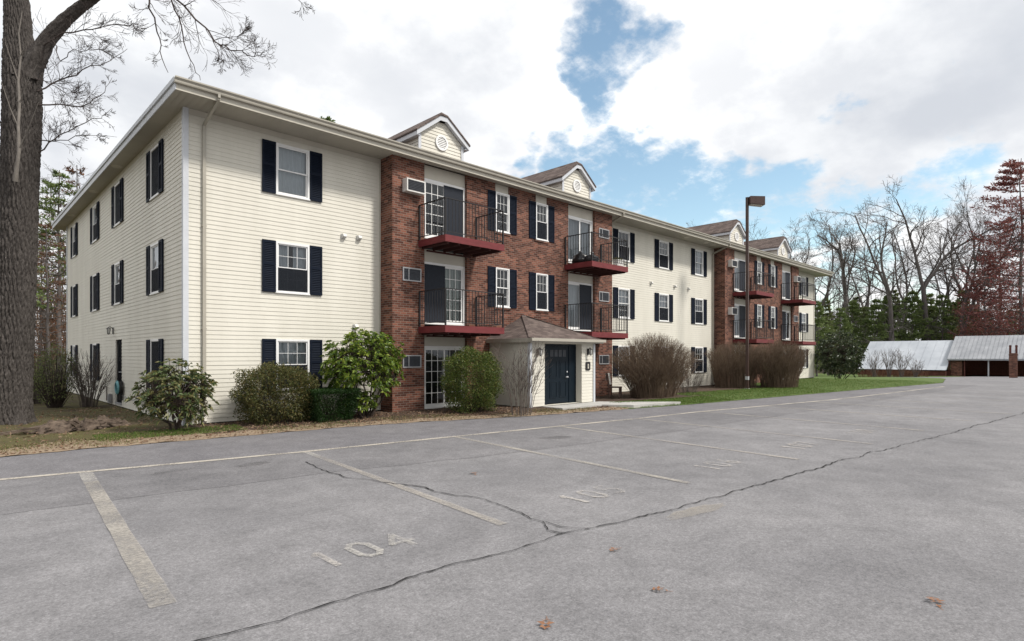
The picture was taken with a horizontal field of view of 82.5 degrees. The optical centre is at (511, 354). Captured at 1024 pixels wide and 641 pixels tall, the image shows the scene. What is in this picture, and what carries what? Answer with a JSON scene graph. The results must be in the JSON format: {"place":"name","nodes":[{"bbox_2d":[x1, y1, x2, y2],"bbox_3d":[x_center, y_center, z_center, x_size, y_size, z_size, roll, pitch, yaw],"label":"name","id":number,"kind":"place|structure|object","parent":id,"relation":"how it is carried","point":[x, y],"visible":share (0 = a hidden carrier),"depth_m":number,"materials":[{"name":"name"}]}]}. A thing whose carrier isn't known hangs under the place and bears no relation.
{"place":"outdoors","nodes":[
{"label":"outdoors","id":0,"kind":"place"},
{"bbox_2d":[0,376,1023,640],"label":"parking lot","id":1,"kind":"structure","parent":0,"point":[880,514],"depth_m":5.99,"materials":[{"name":"grey asphalt"}]},
{"bbox_2d":[1009,345,1017,377],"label":"brick pillar","id":2,"kind":"structure","parent":1,"relation":"on","point":[1013,365],"depth_m":54.76,"materials":[{"name":"red brick"}]},
{"bbox_2d":[0,0,1023,346],"label":"sky","id":3,"kind":"structure","parent":0,"point":[677,112],"materials":[{"name":"white"}]},
{"bbox_2d":[3,359,1023,456],"bbox_3d":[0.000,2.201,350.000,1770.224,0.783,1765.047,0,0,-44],"label":"ground","id":4,"kind":"structure","parent":0,"point":[819,372],"depth_m":19.01,"materials":[{"name":"soil"}]},
{"bbox_2d":[33,219,65,377],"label":"woodland","id":5,"kind":"object","parent":4,"relation":"on","point":[50,316],"visible":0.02,"depth_m":49.80,"materials":[{"name":"plant"}]},
{"bbox_2d":[34,222,65,382],"bbox_3d":[-26.008,-2.863,32.986,4.036,9.287,4.014,0,0,2],"label":"brown leaved tree","id":6,"kind":"object","parent":4,"relation":"on","point":[47,324],"visible":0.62,"depth_m":32.99,"materials":[{"name":"grey plant"}]},
{"bbox_2d":[34,247,65,365],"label":"brown leaved tree","id":7,"kind":"object","parent":4,"relation":"on","point":[39,310],"visible":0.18,"depth_m":43.95,"materials":[{"name":"grey plant"}]},
{"bbox_2d":[36,169,78,376],"bbox_3d":[-28.850,-4.985,37.147,4.725,13.532,4.460,0,0,-14],"label":"pine tree","id":8,"kind":"object","parent":4,"relation":"on","point":[50,209],"visible":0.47,"depth_m":36.81,"materials":[{"name":"green plant"}]},
{"bbox_2d":[37,165,87,342],"bbox_3d":[-29.353,-5.578,40.077,6.396,14.717,6.361,0,0,-14],"label":"brown leaved tree","id":9,"kind":"object","parent":4,"relation":"on","point":[70,170],"visible":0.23,"depth_m":39.49,"materials":[{"name":"grey plant"}]},
{"bbox_2d":[37,158,91,377],"bbox_3d":[-30.749,-5.739,41.763,6.859,15.091,9.433,0,0,-36],"label":"bare tree","id":10,"kind":"object","parent":4,"relation":"on","point":[55,231],"visible":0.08,"depth_m":39.21,"materials":[{"name":"brown plant"}]},
{"bbox_2d":[0,386,198,448],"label":"moss bed","id":11,"kind":"object","parent":4,"relation":"on","point":[74,405],"visible":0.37,"depth_m":14.17,"materials":[{"name":"plant"}]},
{"bbox_2d":[33,347,68,403],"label":"bare shrub","id":12,"kind":"object","parent":11,"relation":"on","point":[35,395],"visible":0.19,"depth_m":20.07,"materials":[{"name":"brown plant"}]},
{"bbox_2d":[33,341,78,407],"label":"evergreen bush","id":13,"kind":"object","parent":11,"relation":"on","point":[59,395],"visible":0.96,"depth_m":18.45,"materials":[{"name":"green plant"}]},
{"bbox_2d":[0,415,143,435],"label":"tree stump","id":14,"kind":"object","parent":11,"relation":"on","point":[74,424],"visible":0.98,"depth_m":12.92,"materials":[{"name":"brown wood"}]},
{"bbox_2d":[61,346,114,406],"bbox_3d":[-13.549,0.696,18.809,1.626,1.992,1.814,0,0,-44],"label":"bare shrub","id":15,"kind":"object","parent":11,"relation":"on","point":[84,394],"visible":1,"depth_m":18.77,"materials":[{"name":"plant"}]},
{"bbox_2d":[0,0,314,424],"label":"bare tree","id":16,"kind":"object","parent":11,"relation":"on","point":[25,56],"visible":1,"depth_m":14.10,"materials":[{"name":"brown plant"}]},
{"bbox_2d":[124,358,219,429],"bbox_3d":[-7.593,0.898,13.148,1.619,1.673,1.802,0,0,15],"label":"rhododendron","id":17,"kind":"object","parent":11,"relation":"on","point":[182,400],"visible":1,"depth_m":12.86,"materials":[{"name":"green plant"}]},
{"bbox_2d":[1,407,535,443],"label":"bed litter","id":18,"kind":"object","parent":11,"relation":"on","point":[42,413],"visible":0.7,"depth_m":15.34,"materials":[{"name":"brown plant"}]},
{"bbox_2d":[0,406,628,456],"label":"verge","id":19,"kind":"structure","parent":4,"relation":"on","point":[178,437],"depth_m":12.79,"materials":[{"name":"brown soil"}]},
{"bbox_2d":[92,424,244,441],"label":"green grass tufts","id":20,"kind":"object","parent":19,"relation":"on","point":[209,428],"visible":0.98,"depth_m":12.65,"materials":[{"name":"plant"}]},
{"bbox_2d":[181,400,610,433],"bbox_3d":[-1.829,1.709,17.242,13.200,0.091,4.599,0,0,-44],"label":"mulch bed","id":21,"kind":"object","parent":4,"relation":"on","point":[446,409],"visible":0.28,"depth_m":16.24,"materials":[{"name":"brown soil"}]},
{"bbox_2d":[229,360,320,425],"bbox_3d":[-5.814,0.933,14.664,2.415,1.708,1.601,0,0,-44],"label":"clipped bush","id":22,"kind":"object","parent":21,"relation":"on","point":[252,392],"visible":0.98,"depth_m":14.24,"materials":[{"name":"green plant"}]},
{"bbox_2d":[298,386,362,422],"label":"hedge","id":23,"kind":"object","parent":21,"relation":"on","point":[316,412],"visible":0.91,"depth_m":15.06,"materials":[{"name":"green plant"}]},
{"bbox_2d":[343,389,379,418],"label":"rhododendron shoot","id":24,"kind":"object","parent":21,"relation":"on","point":[365,400],"visible":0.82,"depth_m":15.63,"materials":[{"name":"green plant"}]},
{"bbox_2d":[319,327,406,415],"bbox_3d":[-4.041,0.477,15.972,2.604,2.470,2.035,0,0,-44],"label":"rhododendron","id":25,"kind":"object","parent":21,"relation":"on","point":[376,361],"visible":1,"depth_m":15.53,"materials":[{"name":"green plant"}]},
{"bbox_2d":[439,345,506,413],"bbox_3d":[-1.182,0.737,17.486,2.242,2.181,1.920,0,0,-44],"label":"clipped bush","id":26,"kind":"object","parent":21,"relation":"on","point":[477,360],"visible":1,"depth_m":17.12,"materials":[{"name":"green plant"}]},
{"bbox_2d":[492,336,552,415],"bbox_3d":[0.337,0.580,16.762,2.304,2.285,1.404,0,0,-44],"label":"bare shrub","id":27,"kind":"object","parent":21,"relation":"on","point":[522,407],"visible":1,"depth_m":16.63,"materials":[{"name":"brown plant"}]},
{"bbox_2d":[51,75,834,424],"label":"apartment building","id":28,"kind":"structure","parent":4,"relation":"on","point":[221,235],"depth_m":17.83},
{"bbox_2d":[70,284,77,317],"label":"window","id":29,"kind":"structure","parent":28,"relation":"in","point":[73,289],"depth_m":25.37,"materials":[{"name":"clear glass"}]},
{"bbox_2d":[70,222,77,258],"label":"window","id":30,"kind":"structure","parent":28,"relation":"in","point":[73,230],"depth_m":25.50,"materials":[{"name":"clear glass"}]},
{"bbox_2d":[90,343,98,380],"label":"window","id":31,"kind":"structure","parent":28,"relation":"in","point":[94,347],"depth_m":22.04,"materials":[{"name":"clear glass"}]},
{"bbox_2d":[90,272,98,311],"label":"window","id":32,"kind":"structure","parent":28,"relation":"in","point":[94,280],"depth_m":22.04,"materials":[{"name":"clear glass"}]},
{"bbox_2d":[90,201,98,244],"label":"window","id":33,"kind":"structure","parent":28,"relation":"in","point":[94,211],"depth_m":22.19,"materials":[{"name":"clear glass"}]},
{"bbox_2d":[111,260,122,305],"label":"window","id":34,"kind":"structure","parent":28,"relation":"in","point":[116,288],"depth_m":19.38,"materials":[{"name":"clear glass"}]},
{"bbox_2d":[111,178,122,228],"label":"window","id":35,"kind":"structure","parent":28,"relation":"in","point":[117,190],"depth_m":19.16,"materials":[{"name":"black glass"}]},
{"bbox_2d":[115,340,121,404],"bbox_3d":[-12.794,0.560,19.073,0.177,2.110,0.940,0,0,-44],"label":"side door","id":36,"kind":"structure","parent":28,"relation":"in","point":[119,342],"depth_m":19.09,"materials":[{"name":"grey metal"}]},
{"bbox_2d":[146,339,162,387],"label":"window","id":37,"kind":"structure","parent":28,"relation":"in","point":[154,347],"depth_m":15.90,"materials":[{"name":"black glass"}]},
{"bbox_2d":[146,239,162,295],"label":"window","id":38,"kind":"structure","parent":28,"relation":"in","point":[154,276],"depth_m":15.90,"materials":[{"name":"black glass"}]},
{"bbox_2d":[146,138,162,202],"bbox_3d":[-9.603,-4.924,15.761,0.116,1.372,1.648,0,0,-44],"label":"window","id":39,"kind":"structure","parent":28,"relation":"in","point":[154,158],"depth_m":15.82,"materials":[{"name":"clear glass"}]},
{"bbox_2d":[262,339,321,390],"bbox_3d":[-5.944,0.266,15.789,1.648,1.372,0.182,0,0,-44],"label":"window","id":40,"kind":"structure","parent":28,"relation":"in","point":[306,353],"depth_m":15.91,"materials":[{"name":"clear glass"}]},
{"bbox_2d":[262,239,321,295],"bbox_3d":[-5.944,-2.324,15.789,1.648,1.372,0.182,0,0,-44],"label":"window","id":41,"kind":"structure","parent":28,"relation":"in","point":[277,277],"depth_m":15.76,"materials":[{"name":"clear glass"}]},
{"bbox_2d":[262,139,321,202],"bbox_3d":[-5.944,-4.924,15.789,1.648,1.372,0.182,0,0,-44],"label":"window","id":42,"kind":"structure","parent":28,"relation":"in","point":[287,170],"depth_m":15.84,"materials":[{"name":"clear glass"}]},
{"bbox_2d":[424,178,464,238],"bbox_3d":[-2.182,-4.555,18.678,1.694,1.870,0.110,0,0,-44],"label":"sliding door","id":43,"kind":"structure","parent":28,"relation":"in","point":[451,191],"depth_m":18.85,"materials":[{"name":"clear glass"}]},
{"bbox_2d":[424,261,464,325],"bbox_3d":[-2.223,-1.930,18.719,1.694,1.940,0.226,0,0,-44],"label":"sliding door","id":44,"kind":"structure","parent":28,"relation":"in","point":[436,275],"depth_m":18.62,"materials":[{"name":"clear glass"}]},
{"bbox_2d":[424,346,464,408],"bbox_3d":[-2.182,0.700,18.678,1.694,1.960,0.110,0,0,-44],"label":"sliding door","id":45,"kind":"structure","parent":28,"relation":"in","point":[435,405],"depth_m":18.44,"materials":[{"name":"white glass"}]},
{"bbox_2d":[488,266,516,307],"bbox_3d":[-0.344,-2.324,20.294,1.363,1.372,0.112,0,0,-44],"label":"window","id":46,"kind":"structure","parent":28,"relation":"in","point":[511,290],"depth_m":20.42,"materials":[{"name":"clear glass"}]},
{"bbox_2d":[488,189,516,234],"bbox_3d":[-0.344,-4.924,20.294,1.363,1.372,0.112,0,0,-44],"label":"window","id":47,"kind":"structure","parent":28,"relation":"in","point":[511,216],"depth_m":20.46,"materials":[{"name":"white glass"}]},
{"bbox_2d":[529,272,554,310],"bbox_3d":[1.095,-2.324,21.698,1.363,1.372,0.112,0,0,-44],"label":"window","id":48,"kind":"structure","parent":28,"relation":"in","point":[541,301],"depth_m":21.71,"materials":[{"name":"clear glass"}]},
{"bbox_2d":[529,200,554,242],"bbox_3d":[1.095,-4.924,21.698,1.363,1.372,0.112,0,0,-44],"label":"window","id":49,"kind":"structure","parent":28,"relation":"in","point":[544,231],"depth_m":21.71,"materials":[{"name":"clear glass"}]},
{"bbox_2d":[568,215,592,263],"bbox_3d":[2.655,-4.555,23.479,1.664,1.870,0.226,0,0,-44],"label":"sliding door","id":50,"kind":"structure","parent":28,"relation":"in","point":[576,225],"depth_m":23.51,"materials":[{"name":"white glass"}]},
{"bbox_2d":[568,281,592,331],"bbox_3d":[2.655,-1.930,23.479,1.664,1.940,0.226,0,0,-44],"label":"sliding door","id":51,"kind":"structure","parent":28,"relation":"in","point":[578,292],"depth_m":23.50,"materials":[{"name":"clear glass"}]},
{"bbox_2d":[613,287,634,318],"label":"window","id":52,"kind":"structure","parent":28,"relation":"in","point":[619,294],"depth_m":26.63,"materials":[{"name":"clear glass"}]},
{"bbox_2d":[613,228,634,262],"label":"window","id":53,"kind":"structure","parent":28,"relation":"in","point":[631,236],"depth_m":26.63,"materials":[{"name":"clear glass"}]},
{"bbox_2d":[655,293,672,321],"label":"window","id":54,"kind":"structure","parent":28,"relation":"in","point":[663,314],"depth_m":28.91,"materials":[{"name":"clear glass"}]},
{"bbox_2d":[655,239,672,269],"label":"window","id":55,"kind":"structure","parent":28,"relation":"in","point":[662,261],"depth_m":28.88,"materials":[{"name":"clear glass"}]},
{"bbox_2d":[691,347,706,372],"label":"window","id":56,"kind":"structure","parent":28,"relation":"in","point":[702,367],"depth_m":31.49,"materials":[{"name":"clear glass"}]},
{"bbox_2d":[691,298,706,324],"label":"window","id":57,"kind":"structure","parent":28,"relation":"in","point":[697,317],"depth_m":31.34,"materials":[{"name":"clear glass"}]},
{"bbox_2d":[691,248,706,276],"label":"window","id":58,"kind":"structure","parent":28,"relation":"in","point":[701,262],"depth_m":31.54,"materials":[{"name":"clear glass"}]},
{"bbox_2d":[734,258,745,291],"bbox_3d":[12.971,-4.555,33.547,1.694,1.870,0.226,0,0,-44],"label":"sliding door","id":59,"kind":"structure","parent":28,"relation":"in","point":[741,263],"depth_m":33.57,"materials":[{"name":"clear glass"}]},
{"bbox_2d":[734,304,745,337],"bbox_3d":[12.971,-1.930,33.547,1.694,1.940,0.226,0,0,-44],"label":"sliding door","id":60,"kind":"structure","parent":28,"relation":"in","point":[741,315],"depth_m":33.57,"materials":[{"name":"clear glass"}]},
{"bbox_2d":[754,304,763,327],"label":"window","id":61,"kind":"structure","parent":28,"relation":"in","point":[756,307],"depth_m":35.18,"materials":[{"name":"clear glass"}]},
{"bbox_2d":[754,260,763,284],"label":"window","id":62,"kind":"structure","parent":28,"relation":"in","point":[756,263],"depth_m":35.29,"materials":[{"name":"clear glass"}]},
{"bbox_2d":[768,306,777,328],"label":"window","id":63,"kind":"structure","parent":28,"relation":"in","point":[775,309],"depth_m":36.72,"materials":[{"name":"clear glass"}]},
{"bbox_2d":[768,264,777,287],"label":"window","id":64,"kind":"structure","parent":28,"relation":"in","point":[775,268],"depth_m":36.74,"materials":[{"name":"clear glass"}]},
{"bbox_2d":[782,270,790,299],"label":"sliding door","id":65,"kind":"structure","parent":28,"relation":"in","point":[786,276],"depth_m":38.40,"materials":[{"name":"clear glass"}]},
{"bbox_2d":[782,310,790,339],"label":"sliding door","id":66,"kind":"structure","parent":28,"relation":"in","point":[784,312],"depth_m":38.21,"materials":[{"name":"grey glass"}]},
{"bbox_2d":[595,385,764,401],"bbox_3d":[8.349,1.683,27.216,15.300,0.040,4.539,0,0,-44],"label":"mulch bed","id":67,"kind":"object","parent":4,"relation":"on","point":[626,396],"visible":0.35,"depth_m":24.18,"materials":[{"name":"brown soil"}]},
{"bbox_2d":[606,332,705,397],"bbox_3d":[5.776,0.395,23.551,5.534,2.658,3.231,0,0,-44],"label":"twig hedge","id":68,"kind":"object","parent":67,"relation":"on","point":[647,379],"visible":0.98,"depth_m":22.81,"materials":[{"name":"brown plant"}]},
{"bbox_2d":[678,369,704,392],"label":"twig shrub","id":69,"kind":"object","parent":67,"relation":"on","point":[682,388],"visible":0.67,"depth_m":25.92,"materials":[{"name":"brown plant"}]},
{"bbox_2d":[704,341,764,387],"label":"twig hedge","id":70,"kind":"object","parent":67,"relation":"on","point":[734,375],"visible":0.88,"depth_m":29.85,"materials":[{"name":"brown plant"}]},
{"bbox_2d":[749,339,812,387],"bbox_3d":[13.927,0.426,30.541,4.642,2.594,3.264,0,0,-44],"label":"twig hedge","id":71,"kind":"object","parent":67,"relation":"on","point":[777,371],"visible":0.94,"depth_m":29.63,"materials":[{"name":"brown plant"}]},
{"bbox_2d":[782,217,826,301],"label":"bare tree","id":72,"kind":"object","parent":4,"relation":"on","point":[798,246],"visible":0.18,"depth_m":91.21,"materials":[{"name":"brown plant"}]},
{"bbox_2d":[815,298,840,350],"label":"evergreen tree","id":73,"kind":"object","parent":4,"relation":"on","point":[827,301],"visible":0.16,"depth_m":95.51,"materials":[{"name":"green plant"}]},
{"bbox_2d":[805,255,856,373],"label":"bare tree","id":74,"kind":"object","parent":4,"relation":"on","point":[832,281],"visible":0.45,"depth_m":77.67,"materials":[{"name":"brown plant"}]},
{"bbox_2d":[798,209,871,371],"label":"bare tree","id":75,"kind":"object","parent":4,"relation":"on","point":[831,246],"visible":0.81,"depth_m":88.99,"materials":[{"name":"brown plant"}]},
{"bbox_2d":[830,308,859,370],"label":"evergreen tree","id":76,"kind":"object","parent":4,"relation":"on","point":[848,326],"visible":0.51,"depth_m":83.64,"materials":[{"name":"green plant"}]},
{"bbox_2d":[815,219,884,326],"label":"bare tree","id":77,"kind":"object","parent":4,"relation":"on","point":[832,269],"visible":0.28,"depth_m":107.19,"materials":[{"name":"brown plant"}]},
{"bbox_2d":[838,300,868,369],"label":"evergreen tree","id":78,"kind":"object","parent":4,"relation":"on","point":[851,303],"visible":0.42,"depth_m":87.45,"materials":[{"name":"green plant"}]},
{"bbox_2d":[817,217,898,353],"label":"bare tree","id":79,"kind":"object","parent":4,"relation":"on","point":[869,287],"visible":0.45,"depth_m":99.94,"materials":[{"name":"brown plant"}]},
{"bbox_2d":[813,194,924,343],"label":"bare tree","id":80,"kind":"object","parent":4,"relation":"on","point":[887,291],"visible":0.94,"depth_m":83.59,"materials":[{"name":"grey plant"}]},
{"bbox_2d":[865,350,885,376],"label":"bare shrub","id":81,"kind":"object","parent":4,"relation":"on","point":[873,371],"visible":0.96,"depth_m":59.98,"materials":[{"name":"plant"}]},
{"bbox_2d":[856,299,898,361],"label":"evergreen tree","id":82,"kind":"object","parent":4,"relation":"on","point":[879,329],"visible":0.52,"depth_m":85.56,"materials":[{"name":"green plant"}]},
{"bbox_2d":[814,377,944,382],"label":"lawn","id":83,"kind":"structure","parent":4,"relation":"on","point":[941,380],"depth_m":47.92,"materials":[{"name":"green plant"}]},
{"bbox_2d":[814,331,867,378],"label":"rhododendron","id":84,"kind":"object","parent":83,"relation":"on","point":[838,361],"visible":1,"depth_m":42.66,"materials":[{"name":"green plant"}]},
{"bbox_2d":[815,374,957,376],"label":"lawn beyond","id":85,"kind":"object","parent":4,"relation":"on","point":[826,375],"visible":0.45,"depth_m":64.33,"materials":[{"name":"green plant"}]},
{"bbox_2d":[744,216,829,329],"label":"bare tree","id":86,"kind":"object","parent":85,"relation":"on","point":[805,254],"visible":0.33,"depth_m":73.12,"materials":[{"name":"grey plant"}]},
{"bbox_2d":[815,300,833,375],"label":"evergreen tree","id":87,"kind":"object","parent":85,"relation":"on","point":[818,322],"visible":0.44,"depth_m":65.59,"materials":[{"name":"green plant"}]},
{"bbox_2d":[879,347,898,376],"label":"bare shrub","id":88,"kind":"object","parent":85,"relation":"on","point":[889,370],"visible":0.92,"depth_m":60.90,"materials":[{"name":"plant"}]},
{"bbox_2d":[857,369,929,376],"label":"hedge","id":89,"kind":"object","parent":85,"relation":"on","point":[908,374],"visible":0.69,"depth_m":62.75,"materials":[{"name":"brown plant"}]},
{"bbox_2d":[892,348,911,376],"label":"bare shrub","id":90,"kind":"object","parent":85,"relation":"on","point":[899,359],"visible":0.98,"depth_m":59.95,"materials":[{"name":"plant"}]},
{"bbox_2d":[873,294,911,340],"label":"evergreen tree","id":91,"kind":"object","parent":4,"relation":"on","point":[885,301],"visible":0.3,"depth_m":89.56,"materials":[{"name":"green plant"}]},
{"bbox_2d":[859,340,953,375],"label":"carport","id":92,"kind":"object","parent":4,"relation":"on","point":[932,356],"visible":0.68,"depth_m":73.91,"materials":[{"name":"metal"},{"name":"brick"}]},
{"bbox_2d":[893,290,938,340],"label":"evergreen tree","id":93,"kind":"object","parent":4,"relation":"on","point":[914,322],"visible":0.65,"depth_m":87.35,"materials":[{"name":"green plant"}]},
{"bbox_2d":[815,276,1023,367],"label":"woodland","id":94,"kind":"object","parent":4,"relation":"on","point":[838,301],"depth_m":110.89,"materials":[{"name":"brown plant"}]},
{"bbox_2d":[862,191,997,332],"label":"bare tree","id":95,"kind":"object","parent":4,"relation":"on","point":[905,273],"visible":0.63,"depth_m":89.57,"materials":[{"name":"grey plant"}]},
{"bbox_2d":[854,176,1023,340],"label":"bare tree","id":96,"kind":"object","parent":4,"relation":"on","point":[923,290],"visible":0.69,"depth_m":87.23,"materials":[{"name":"grey plant"}]},
{"bbox_2d":[921,293,959,368],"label":"evergreen tree","id":97,"kind":"object","parent":4,"relation":"on","point":[945,318],"visible":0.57,"depth_m":87.71,"materials":[{"name":"green plant"}]},
{"bbox_2d":[900,212,982,334],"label":"bare tree","id":98,"kind":"object","parent":4,"relation":"on","point":[948,288],"visible":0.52,"depth_m":95.06,"materials":[{"name":"grey plant"}]},
{"bbox_2d":[909,209,1009,332],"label":"bare tree","id":99,"kind":"object","parent":4,"relation":"on","point":[956,279],"visible":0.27,"depth_m":98.17,"materials":[{"name":"grey plant"}]},
{"bbox_2d":[943,290,982,337],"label":"evergreen tree","id":100,"kind":"object","parent":4,"relation":"on","point":[958,299],"visible":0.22,"depth_m":89.73,"materials":[{"name":"green plant"}]},
{"bbox_2d":[923,179,1023,335],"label":"bare tree","id":101,"kind":"object","parent":4,"relation":"on","point":[975,264],"visible":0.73,"depth_m":82.71,"materials":[{"name":"grey plant"}]},
{"bbox_2d":[943,214,1023,335],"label":"red conifer","id":102,"kind":"object","parent":4,"relation":"on","point":[1000,264],"visible":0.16,"depth_m":89.22,"materials":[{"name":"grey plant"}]},
{"bbox_2d":[947,335,1023,376],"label":"carport","id":103,"kind":"object","parent":4,"relation":"on","point":[978,355],"visible":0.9,"depth_m":69.80,"materials":[{"name":"metal"}]},
{"bbox_2d":[947,253,1023,338],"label":"red conifer","id":104,"kind":"object","parent":4,"relation":"on","point":[981,324],"visible":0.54,"depth_m":81.29,"materials":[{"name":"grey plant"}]},
{"bbox_2d":[949,158,1023,334],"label":"red conifer","id":105,"kind":"object","parent":4,"relation":"on","point":[1014,166],"visible":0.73,"depth_m":80.13,"materials":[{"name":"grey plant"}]},
{"bbox_2d":[543,401,680,409],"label":"sidewalk","id":106,"kind":"structure","parent":0,"point":[633,405],"depth_m":19.61,"materials":[{"name":"concrete"}]},
{"bbox_2d":[619,378,938,408],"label":"lawn","id":107,"kind":"structure","parent":0,"point":[831,387],"depth_m":29.57,"materials":[{"name":"green plant"}]},
{"bbox_2d":[744,196,764,388],"bbox_3d":[11.897,-2.975,28.817,0.988,9.610,0.500,0,0,0],"label":"lamp post","id":108,"kind":"object","parent":107,"relation":"on","point":[756,201],"visible":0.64,"depth_m":28.77,"materials":[{"name":"brown metal"}]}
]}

